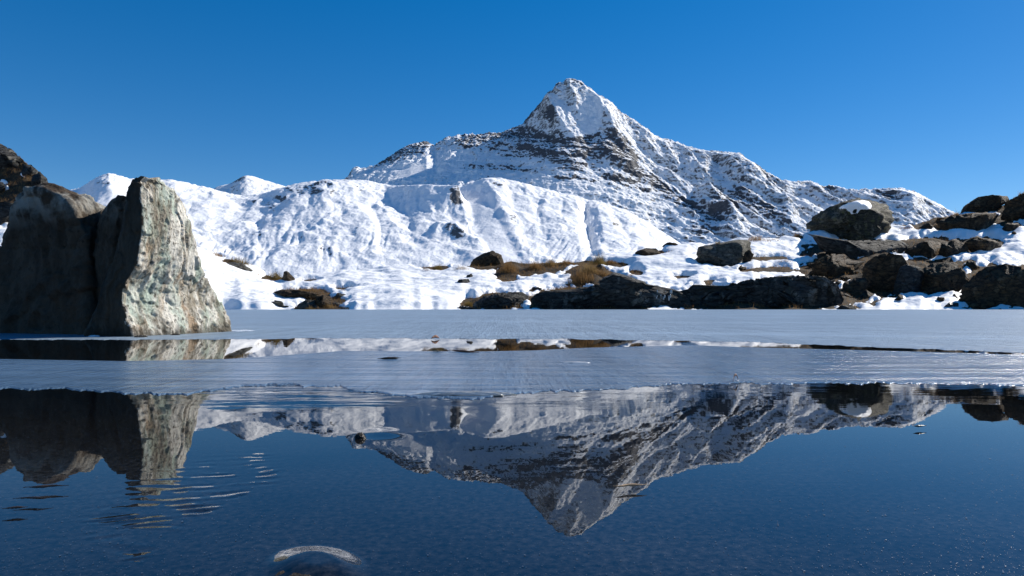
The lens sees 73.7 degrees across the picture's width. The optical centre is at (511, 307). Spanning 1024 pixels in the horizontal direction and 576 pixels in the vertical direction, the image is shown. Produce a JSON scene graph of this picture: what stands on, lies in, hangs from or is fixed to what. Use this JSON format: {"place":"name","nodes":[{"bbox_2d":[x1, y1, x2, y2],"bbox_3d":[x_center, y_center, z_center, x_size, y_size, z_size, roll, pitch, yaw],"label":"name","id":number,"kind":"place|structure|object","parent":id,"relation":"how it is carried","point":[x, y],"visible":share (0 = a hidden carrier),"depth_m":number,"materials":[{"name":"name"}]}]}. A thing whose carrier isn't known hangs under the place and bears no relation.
{"place":"outdoors","nodes":[
{"label":"outdoors","id":0,"kind":"place"},
{"bbox_2d":[214,176,285,195],"bbox_3d":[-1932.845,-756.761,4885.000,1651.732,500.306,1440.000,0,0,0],"label":"distant peak","id":1,"kind":"structure","parent":0,"point":[246,185],"depth_m":5018.84,"materials":[{"name":"white snow"}]},
{"bbox_2d":[70,173,680,276],"bbox_3d":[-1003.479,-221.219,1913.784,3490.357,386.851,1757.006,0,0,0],"label":"snowy hill","id":2,"kind":"structure","parent":0,"point":[326,225],"depth_m":1606.62,"materials":[{"name":"white snow"}]},
{"bbox_2d":[0,385,1023,575],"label":"lake bed","id":3,"kind":"object","parent":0,"point":[166,460],"visible":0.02,"depth_m":0.62,"materials":[{"name":"blue liquid"}]},
{"bbox_2d":[0,182,105,334],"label":"standing stone","id":4,"kind":"object","parent":3,"relation":"on","point":[48,283],"visible":0.57,"depth_m":2.60,"materials":[{"name":"grey stone"}]},
{"bbox_2d":[92,195,126,301],"bbox_3d":[-1.618,-0.092,2.767,0.252,0.669,0.624,0,0,-32],"label":"standing stone","id":5,"kind":"object","parent":3,"relation":"on","point":[109,227],"visible":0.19,"depth_m":2.53,"materials":[{"name":"grey stone"}]},
{"bbox_2d":[84,176,231,336],"bbox_3d":[-1.398,-0.100,2.716,0.447,0.720,0.748,0,0,11],"label":"standing stone","id":6,"kind":"object","parent":3,"relation":"on","point":[156,282],"visible":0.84,"depth_m":2.42,"materials":[{"name":"grey stone"}]},
{"bbox_2d":[270,557,373,575],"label":"submerged stone","id":7,"kind":"object","parent":3,"relation":"on","point":[322,566],"visible":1,"depth_m":0.26,"materials":[{"name":"grey stone"}]},
{"bbox_2d":[354,432,365,443],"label":"pebble","id":8,"kind":"object","parent":3,"relation":"on","point":[359,437],"visible":1,"depth_m":0.52,"materials":[{"name":"grey stone"}]},
{"bbox_2d":[473,292,528,307],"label":"rock","id":9,"kind":"object","parent":3,"relation":"on","point":[507,300],"visible":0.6,"depth_m":40.81,"materials":[{"name":"grey stone"}]},
{"bbox_2d":[0,338,1023,552],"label":"lake water","id":10,"kind":"structure","parent":0,"point":[988,401],"depth_m":0.83,"materials":[{"name":"blue liquid"}]},
{"bbox_2d":[2,506,27,508],"bbox_3d":[-0.241,0.097,0.331,0.010,0.001,0.004,0,0,0],"label":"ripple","id":11,"kind":"object","parent":10,"relation":"on","point":[14,507],"visible":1,"depth_m":0.33},
{"bbox_2d":[13,496,52,498],"bbox_3d":[-0.245,0.097,0.349,0.018,0.001,0.004,0,0,0],"label":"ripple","id":12,"kind":"object","parent":10,"relation":"on","point":[34,497],"visible":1,"depth_m":0.35},
{"bbox_2d":[23,484,68,487],"bbox_3d":[-0.253,0.097,0.371,0.022,0.001,0.005,0,0,0],"label":"floating twig","id":13,"kind":"object","parent":10,"relation":"on","point":[45,486],"visible":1,"depth_m":0.37,"materials":[{"name":"brown wood"}]},
{"bbox_2d":[412,391,516,395],"bbox_3d":[-0.058,0.100,0.786,0.129,0.007,0.044,0,0,0],"label":"ice shard","id":14,"kind":"object","parent":10,"relation":"on","point":[458,393],"visible":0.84,"depth_m":0.78,"materials":[{"name":"white ice"}]},
{"bbox_2d":[0,345,1023,400],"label":"ice sheet","id":15,"kind":"object","parent":10,"relation":"on","point":[407,373],"visible":1,"depth_m":1.07,"materials":[{"name":"white ice"}]},
{"bbox_2d":[378,357,398,358],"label":"floating twig","id":16,"kind":"object","parent":15,"relation":"on","point":[389,358],"visible":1,"depth_m":1.31,"materials":[{"name":"black wood"}]},
{"bbox_2d":[452,350,478,352],"bbox_3d":[-0.109,0.097,1.525,0.008,0.005,0.117,0,0,-39],"label":"floating straw","id":17,"kind":"object","parent":15,"relation":"on","point":[464,351],"visible":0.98,"depth_m":1.51,"materials":[{"name":"plant"}]},
{"bbox_2d":[0,309,1023,352],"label":"ice sheet","id":18,"kind":"object","parent":10,"relation":"on","point":[993,330],"visible":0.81,"depth_m":3.58,"materials":[{"name":"white ice"}]},
{"bbox_2d":[559,361,590,362],"bbox_3d":[0.114,0.100,1.230,0.065,0.006,0.032,0,0,0],"label":"ice shard","id":19,"kind":"object","parent":10,"relation":"on","point":[575,362],"visible":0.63,"depth_m":1.22,"materials":[{"name":"white ice"}]},
{"bbox_2d":[616,483,645,486],"bbox_3d":[0.064,0.097,0.373,0.019,0.001,0.005,0,0,0],"label":"floating straw","id":20,"kind":"object","parent":10,"relation":"on","point":[631,484],"visible":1,"depth_m":0.37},
{"bbox_2d":[0,153,1023,308],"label":"bank ground","id":21,"kind":"structure","parent":0,"point":[16,190],"depth_m":53.90,"materials":[{"name":"brown plant"}]},
{"bbox_2d":[0,182,4,192],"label":"rock crag","id":22,"kind":"structure","parent":21,"relation":"on","point":[2,186],"depth_m":53.83,"materials":[{"name":"grey stone"}]},
{"bbox_2d":[0,202,12,224],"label":"rock crag","id":23,"kind":"structure","parent":21,"relation":"on","point":[4,211],"depth_m":49.21,"materials":[{"name":"grey stone"}]},
{"bbox_2d":[0,144,24,168],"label":"rock crag","id":24,"kind":"structure","parent":21,"relation":"on","point":[9,157],"depth_m":56.70,"materials":[{"name":"grey stone"}]},
{"bbox_2d":[21,164,37,176],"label":"rock crag","id":25,"kind":"structure","parent":21,"relation":"on","point":[28,170],"depth_m":56.02,"materials":[{"name":"grey stone"}]},
{"bbox_2d":[31,171,47,186],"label":"rock crag","id":26,"kind":"structure","parent":21,"relation":"on","point":[39,178],"depth_m":54.41,"materials":[{"name":"grey stone"}]},
{"bbox_2d":[227,262,252,271],"bbox_3d":[-20.085,-2.894,50.621,2.155,1.071,1.163,0,0,0],"label":"rock slab","id":27,"kind":"object","parent":21,"relation":"on","point":[241,265],"visible":0.43,"depth_m":50.49,"materials":[{"name":"grey stone"}]},
{"bbox_2d":[229,256,252,265],"bbox_3d":[-20.740,-3.635,51.990,2.119,1.156,2.195,0,0,0],"label":"grass tuft","id":28,"kind":"object","parent":21,"relation":"on","point":[238,260],"visible":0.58,"depth_m":51.94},
{"bbox_2d":[267,271,282,279],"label":"grass tuft","id":29,"kind":"object","parent":21,"relation":"on","point":[276,277],"visible":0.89,"depth_m":52.41,"materials":[{"name":"brown plant"}]},
{"bbox_2d":[272,300,283,306],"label":"stone","id":30,"kind":"object","parent":21,"relation":"on","point":[278,303],"visible":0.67,"depth_m":40.60,"materials":[{"name":"grey stone"}]},
{"bbox_2d":[281,271,294,280],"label":"rock","id":31,"kind":"object","parent":21,"relation":"on","point":[287,276],"visible":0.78,"depth_m":49.63,"materials":[{"name":"grey stone"}]},
{"bbox_2d":[274,289,318,299],"bbox_3d":[-13.573,-0.751,43.093,2.971,0.845,0.903,0,0,0],"label":"rock slab","id":32,"kind":"object","parent":21,"relation":"on","point":[297,294],"visible":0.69,"depth_m":42.81,"materials":[{"name":"grey stone"}]},
{"bbox_2d":[297,300,319,308],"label":"rock","id":33,"kind":"object","parent":21,"relation":"on","point":[304,304],"visible":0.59,"depth_m":40.44,"materials":[{"name":"grey stone"}]},
{"bbox_2d":[314,295,331,307],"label":"rock","id":34,"kind":"object","parent":21,"relation":"on","point":[321,300],"visible":0.72,"depth_m":40.59,"materials":[{"name":"grey stone"}]},
{"bbox_2d":[333,293,345,298],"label":"stone","id":35,"kind":"object","parent":21,"relation":"on","point":[339,295],"visible":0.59,"depth_m":44.47,"materials":[{"name":"grey stone"}]},
{"bbox_2d":[433,263,443,269],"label":"grass tuft","id":36,"kind":"object","parent":21,"relation":"on","point":[438,267],"visible":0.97,"depth_m":54.23,"materials":[{"name":"brown plant"}]},
{"bbox_2d":[457,306,472,308],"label":"rock","id":37,"kind":"object","parent":21,"relation":"on","point":[463,307],"visible":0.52,"depth_m":40.93,"materials":[{"name":"grey stone"}]},
{"bbox_2d":[463,300,473,306],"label":"grass tuft","id":38,"kind":"object","parent":21,"relation":"on","point":[470,304],"visible":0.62,"depth_m":42.02,"materials":[{"name":"brown plant"}]},
{"bbox_2d":[470,251,502,266],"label":"boulder","id":39,"kind":"object","parent":21,"relation":"on","point":[488,258],"visible":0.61,"depth_m":56.93,"materials":[{"name":"grey stone"}]},
{"bbox_2d":[486,305,499,308],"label":"stone","id":40,"kind":"object","parent":21,"relation":"on","point":[493,307],"visible":0.54,"depth_m":40.45,"materials":[{"name":"grey stone"}]},
{"bbox_2d":[499,261,518,272],"bbox_3d":[-0.228,-3.338,53.679,2.094,1.433,2.228,0,0,0],"label":"grass tuft","id":41,"kind":"object","parent":21,"relation":"on","point":[507,267],"visible":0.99,"depth_m":53.45,"materials":[{"name":"brown plant"}]},
{"bbox_2d":[0,174,1023,308],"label":"snow cover","id":42,"kind":"object","parent":21,"relation":"on","point":[402,286],"visible":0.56,"depth_m":49.64,"materials":[{"name":"white snow"}]},
{"bbox_2d":[457,279,469,282],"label":"stone","id":43,"kind":"object","parent":42,"relation":"on","point":[463,281],"visible":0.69,"depth_m":48.01,"materials":[{"name":"grey stone"}]},
{"bbox_2d":[635,248,660,255],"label":"boulder","id":44,"kind":"object","parent":42,"relation":"on","point":[648,251],"visible":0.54,"depth_m":58.32,"materials":[{"name":"grey stone"}]},
{"bbox_2d":[662,242,677,246],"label":"stone","id":45,"kind":"object","parent":42,"relation":"on","point":[670,243],"visible":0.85,"depth_m":60.91,"materials":[{"name":"grey stone"}]},
{"bbox_2d":[936,297,944,301],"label":"rock","id":46,"kind":"object","parent":42,"relation":"on","point":[940,299],"visible":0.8,"depth_m":41.88,"materials":[{"name":"grey stone"}]},
{"bbox_2d":[524,260,545,269],"bbox_3d":[1.886,-3.526,54.609,1.997,1.246,2.246,0,0,0],"label":"grass tuft","id":47,"kind":"object","parent":21,"relation":"on","point":[537,265],"visible":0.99,"depth_m":54.51,"materials":[{"name":"brown plant"}]},
{"bbox_2d":[543,256,557,266],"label":"grass tuft","id":48,"kind":"object","parent":21,"relation":"on","point":[550,261],"visible":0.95,"depth_m":55.99,"materials":[{"name":"plant"}]},
{"bbox_2d":[557,258,574,264],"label":"grass tuft","id":49,"kind":"object","parent":21,"relation":"on","point":[566,262],"visible":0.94,"depth_m":56.37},
{"bbox_2d":[566,260,594,285],"bbox_3d":[4.971,-2.522,49.746,2.586,1.923,2.365,0,0,0],"label":"grass tuft","id":50,"kind":"object","parent":21,"relation":"on","point":[582,278],"visible":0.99,"depth_m":49.58,"materials":[{"name":"brown plant"}]},
{"bbox_2d":[579,258,600,273],"bbox_3d":[5.705,-3.143,51.373,2.466,1.486,2.533,0,0,0],"label":"grass tuft","id":51,"kind":"object","parent":21,"relation":"on","point":[591,268],"visible":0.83,"depth_m":51.14,"materials":[{"name":"plant"}]},
{"bbox_2d":[589,252,606,264],"bbox_3d":[7.185,-4.161,56.034,2.259,1.672,2.696,0,0,41],"label":"grass tuft","id":52,"kind":"object","parent":21,"relation":"on","point":[598,260],"visible":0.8,"depth_m":55.93,"materials":[{"name":"brown plant"}]},
{"bbox_2d":[596,270,609,276],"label":"grass tuft","id":53,"kind":"object","parent":21,"relation":"on","point":[604,272],"visible":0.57,"depth_m":50.91,"materials":[{"name":"brown plant"}]},
{"bbox_2d":[530,272,692,308],"bbox_3d":[5.838,-0.751,40.450,10.295,2.745,1.502,0,0,-6],"label":"rock outcrop","id":54,"kind":"object","parent":21,"relation":"on","point":[617,290],"visible":0.58,"depth_m":40.15,"materials":[{"name":"grey stone"}]},
{"bbox_2d":[656,289,671,305],"bbox_3d":[9.033,-0.484,41.052,1.137,1.233,0.885,0,0,-10],"label":"ice glaze","id":55,"kind":"object","parent":54,"relation":"attached to","point":[669,297],"visible":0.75,"depth_m":40.70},
{"bbox_2d":[696,240,750,266],"bbox_3d":[17.737,-4.272,56.302,4.793,2.819,2.481,0,0,0],"label":"boulder","id":56,"kind":"object","parent":21,"relation":"on","point":[728,253],"visible":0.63,"depth_m":55.73,"materials":[{"name":"grey stone"}]},
{"bbox_2d":[742,250,753,262],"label":"rock","id":57,"kind":"object","parent":21,"relation":"on","point":[748,255],"visible":0.97,"depth_m":55.19,"materials":[{"name":"grey stone"}]},
{"bbox_2d":[745,234,770,241],"bbox_3d":[22.442,-6.488,63.116,2.853,0.962,2.614,0,0,0],"label":"grass tuft","id":58,"kind":"object","parent":21,"relation":"on","point":[755,239],"visible":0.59,"depth_m":62.68,"materials":[{"name":"beige plant"}]},
{"bbox_2d":[680,275,843,307],"bbox_3d":[14.703,-0.703,41.288,11.309,2.632,1.346,0,0,0],"label":"rock slab","id":59,"kind":"object","parent":21,"relation":"on","point":[778,291],"visible":0.56,"depth_m":41.21,"materials":[{"name":"grey stone"}]},
{"bbox_2d":[792,233,802,237],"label":"grass tuft","id":60,"kind":"object","parent":21,"relation":"on","point":[798,235],"visible":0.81,"depth_m":65.72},
{"bbox_2d":[809,254,864,277],"bbox_3d":[25.299,-2.814,52.761,4.807,2.822,2.154,0,0,0],"label":"rock outcrop","id":61,"kind":"object","parent":21,"relation":"on","point":[832,265],"visible":0.56,"depth_m":52.15,"materials":[{"name":"grey stone"}]},
{"bbox_2d":[840,277,850,280],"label":"stone","id":62,"kind":"object","parent":21,"relation":"on","point":[845,278],"visible":0.6,"depth_m":50.83,"materials":[{"name":"grey stone"}]},
{"bbox_2d":[835,305,856,308],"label":"stone","id":63,"kind":"object","parent":21,"relation":"on","point":[846,307],"visible":0.62,"depth_m":40.07,"materials":[{"name":"grey stone"}]},
{"bbox_2d":[842,293,852,297],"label":"stone","id":64,"kind":"object","parent":21,"relation":"on","point":[847,295],"visible":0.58,"depth_m":44.11,"materials":[{"name":"grey stone"}]},
{"bbox_2d":[842,278,867,295],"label":"boulder","id":65,"kind":"object","parent":21,"relation":"on","point":[855,286],"visible":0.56,"depth_m":45.42,"materials":[{"name":"grey stone"}]},
{"bbox_2d":[806,233,909,257],"bbox_3d":[30.011,-4.809,58.874,9.789,3.114,3.725,0,0,0],"label":"rock ledge","id":66,"kind":"object","parent":21,"relation":"on","point":[852,249],"visible":0.59,"depth_m":57.82,"materials":[{"name":"grey stone"}]},
{"bbox_2d":[806,198,893,240],"bbox_3d":[33.589,-8.309,66.540,8.058,5.357,5.699,0,0,0],"label":"boulder","id":67,"kind":"object","parent":66,"relation":"on","point":[875,220],"visible":0.7,"depth_m":64.86,"materials":[{"name":"grey stone"}]},
{"bbox_2d":[840,200,871,213],"bbox_3d":[32.862,-9.569,64.716,3.892,1.624,1.658,0,0,-12],"label":"snow patch","id":68,"kind":"object","parent":67,"relation":"on","point":[850,207],"visible":1,"depth_m":63.85,"materials":[{"name":"white snow"}]},
{"bbox_2d":[860,290,873,297],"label":"rock","id":69,"kind":"object","parent":21,"relation":"on","point":[866,294],"visible":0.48,"depth_m":44.02,"materials":[{"name":"grey stone"}]},
{"bbox_2d":[862,252,907,291],"bbox_3d":[26.109,-1.975,47.379,3.555,3.658,1.498,0,0,0],"label":"rock outcrop","id":70,"kind":"object","parent":21,"relation":"on","point":[880,272],"visible":0.53,"depth_m":46.73,"materials":[{"name":"grey stone"}]},
{"bbox_2d":[895,294,903,300],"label":"stone","id":71,"kind":"object","parent":21,"relation":"on","point":[899,297],"visible":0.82,"depth_m":42.52,"materials":[{"name":"grey stone"}]},
{"bbox_2d":[892,264,923,294],"bbox_3d":[26.545,-1.447,45.758,1.924,2.978,1.090,0,0,-10],"label":"rock slab","id":72,"kind":"object","parent":21,"relation":"on","point":[909,278],"visible":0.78,"depth_m":45.38,"materials":[{"name":"grey stone"}]},
{"bbox_2d":[904,240,940,258],"bbox_3d":[35.426,-4.698,58.336,3.840,2.345,2.325,0,0,0],"label":"rock slab","id":73,"kind":"object","parent":21,"relation":"on","point":[929,249],"visible":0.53,"depth_m":57.67,"materials":[{"name":"grey stone"}]},
{"bbox_2d":[919,223,933,228],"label":"stone","id":74,"kind":"object","parent":21,"relation":"on","point":[927,226],"visible":0.81,"depth_m":66.79,"materials":[{"name":"grey stone"}]},
{"bbox_2d":[920,261,968,294],"bbox_3d":[28.570,-1.712,45.464,3.323,2.785,1.595,0,0,22],"label":"rock outcrop","id":75,"kind":"object","parent":21,"relation":"on","point":[946,276],"visible":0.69,"depth_m":45.02,"materials":[{"name":"grey stone"}]},
{"bbox_2d":[944,302,958,306],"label":"rock","id":76,"kind":"object","parent":21,"relation":"on","point":[951,304],"visible":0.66,"depth_m":40.24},
{"bbox_2d":[938,239,968,256],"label":"rock","id":77,"kind":"object","parent":21,"relation":"on","point":[952,247],"visible":0.7,"depth_m":57.47,"materials":[{"name":"grey stone"}]},
{"bbox_2d":[936,212,998,230],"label":"rock outcrop","id":78,"kind":"object","parent":21,"relation":"on","point":[977,221],"visible":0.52,"depth_m":65.38,"materials":[{"name":"grey stone"}]},
{"bbox_2d":[963,261,979,269],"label":"rock","id":79,"kind":"object","parent":21,"relation":"on","point":[972,265],"visible":0.81,"depth_m":53.03,"materials":[{"name":"grey stone"}]},
{"bbox_2d":[964,236,1001,252],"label":"rock","id":80,"kind":"object","parent":21,"relation":"on","point":[974,244],"visible":0.65,"depth_m":58.17,"materials":[{"name":"grey stone"}]},
{"bbox_2d":[960,195,1008,213],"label":"boulder","id":81,"kind":"object","parent":21,"relation":"on","point":[982,204],"visible":0.78,"depth_m":71.97,"materials":[{"name":"grey stone"}]},
{"bbox_2d":[958,264,1023,308],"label":"rock outcrop","id":82,"kind":"object","parent":21,"relation":"on","point":[988,287],"visible":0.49,"depth_m":40.50,"materials":[{"name":"grey stone"}]},
{"bbox_2d":[1002,223,1018,231],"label":"rock","id":83,"kind":"object","parent":21,"relation":"on","point":[1008,227],"visible":0.69,"depth_m":63.12,"materials":[{"name":"grey stone"}]},
{"bbox_2d":[1000,193,1023,220],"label":"rock outcrop","id":84,"kind":"object","parent":21,"relation":"on","point":[1013,210],"visible":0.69,"depth_m":67.02,"materials":[{"name":"grey stone"}]},
{"bbox_2d":[0,0,1023,213],"label":"sky","id":85,"kind":"structure","parent":0,"point":[924,97],"materials":[{"name":"blue"}]},
{"bbox_2d":[345,78,955,243],"bbox_3d":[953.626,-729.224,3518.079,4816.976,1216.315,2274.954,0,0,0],"label":"mountain","id":86,"kind":"structure","parent":0,"point":[572,136],"depth_m":3432.93,"materials":[{"name":"white snow"}]}
]}

